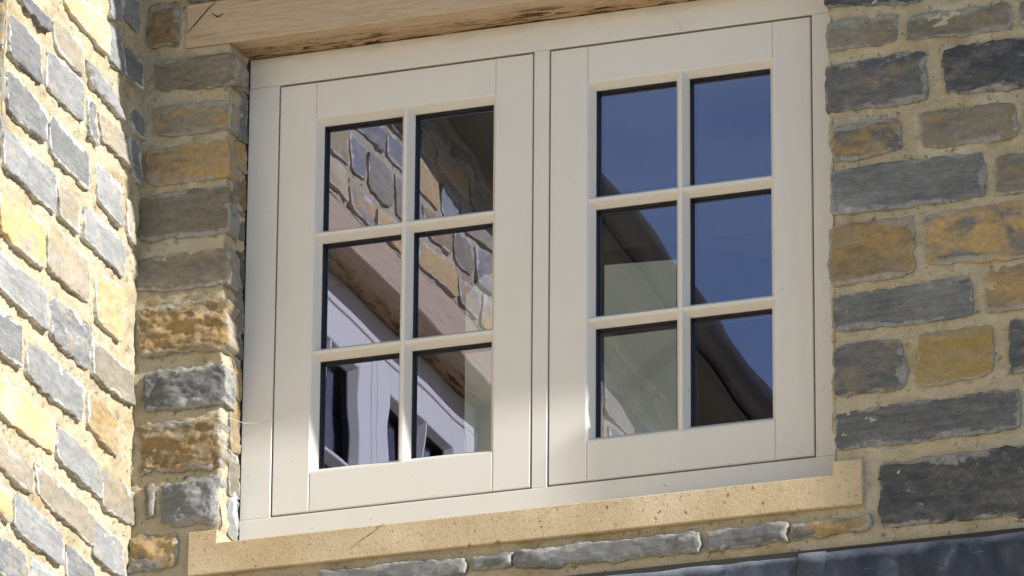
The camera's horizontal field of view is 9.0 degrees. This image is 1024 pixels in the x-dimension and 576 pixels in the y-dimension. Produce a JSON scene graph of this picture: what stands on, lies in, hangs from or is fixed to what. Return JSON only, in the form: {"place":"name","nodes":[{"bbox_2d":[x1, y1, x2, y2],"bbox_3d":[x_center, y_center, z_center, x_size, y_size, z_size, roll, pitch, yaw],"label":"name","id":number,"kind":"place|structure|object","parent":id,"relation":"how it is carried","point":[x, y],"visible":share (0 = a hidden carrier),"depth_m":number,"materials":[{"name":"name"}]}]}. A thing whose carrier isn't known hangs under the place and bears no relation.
{"place":"outdoors","nodes":[
{"label":"outdoors","id":0,"kind":"place"},
{"bbox_2d":[328,412,342,467],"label":"room wall","id":1,"kind":"structure","parent":0,"point":[335,436],"depth_m":17.57,"materials":[{"name":"black glass"}]},
{"bbox_2d":[342,418,397,465],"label":"room wall","id":2,"kind":"structure","parent":0,"point":[372,441],"depth_m":17.60,"materials":[{"name":"grey glass"}]},
{"bbox_2d":[329,231,771,423],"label":"room ceiling","id":3,"kind":"structure","parent":0,"point":[733,267],"depth_m":16.92,"materials":[{"name":"blue glass"}]},
{"bbox_2d":[331,78,770,284],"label":"room ceiling","id":4,"kind":"structure","parent":0,"point":[733,135],"depth_m":15.92,"materials":[{"name":"blue glass"}]},
{"bbox_2d":[420,374,771,457],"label":"room wall","id":5,"kind":"structure","parent":0,"point":[723,401],"depth_m":17.29,"materials":[{"name":"grey glass"}]},
{"label":"ground","id":6,"kind":"structure","parent":0,"visible":0},
{"bbox_2d":[0,0,146,575],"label":"stone wall","id":7,"kind":"structure","parent":6,"relation":"on","point":[72,129],"depth_m":13.79,"materials":[{"name":"beige stone"}]},
{"bbox_2d":[127,0,1023,575],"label":"stone wall","id":8,"kind":"structure","parent":6,"relation":"on","point":[925,112],"depth_m":13.64,"materials":[{"name":"stone"}]},
{"bbox_2d":[231,492,237,528],"bbox_3d":[-0.600,0.486,13.979,0.014,0.120,0.026,-7,-22,19],"label":"plastic film","id":9,"kind":"object","parent":8,"relation":"attached to","point":[234,500],"visible":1,"depth_m":13.98,"materials":[{"name":"white plastic"}]},
{"bbox_2d":[221,415,280,423],"bbox_3d":[-0.569,0.283,14.037,0.140,0.018,0.033,9,-23,-21],"label":"cobweb thread","id":10,"kind":"object","parent":8,"relation":"attached to","point":[247,423],"visible":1,"depth_m":14.05},
{"bbox_2d":[186,0,695,67],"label":"oak lintel","id":11,"kind":"structure","parent":8,"relation":"attached to","point":[251,30],"depth_m":14.24,"materials":[{"name":"brown wood"}]},
{"bbox_2d":[187,458,864,575],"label":"window sill","id":12,"kind":"structure","parent":8,"relation":"on","point":[214,552],"depth_m":13.64,"materials":[{"name":"stone"}]},
{"bbox_2d":[350,524,383,548],"bbox_3d":[-0.307,0.526,13.757,0.078,0.049,0.002,-7,-22,19],"label":"straw","id":13,"kind":"object","parent":12,"relation":"on","point":[367,535],"visible":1,"depth_m":13.76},
{"bbox_2d":[237,0,835,539],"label":"casement window","id":14,"kind":"structure","parent":8,"relation":"attached to","point":[541,90],"depth_m":13.99,"materials":[{"name":"beige paint"}]},
{"bbox_2d":[570,527,1023,575],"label":"lead flashing","id":15,"kind":"object","parent":8,"relation":"attached to","point":[994,553],"visible":1,"depth_m":13.33,"materials":[{"name":"grey metal"}]},
{"label":"room floor","id":16,"kind":"structure","parent":0,"visible":0},
{"bbox_2d":[464,260,676,452],"bbox_3d":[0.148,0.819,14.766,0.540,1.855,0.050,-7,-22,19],"label":"cupboard","id":17,"kind":"object","parent":16,"relation":"on","point":[640,382],"visible":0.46,"depth_m":14.97,"materials":[{"name":"paint"}]}
]}

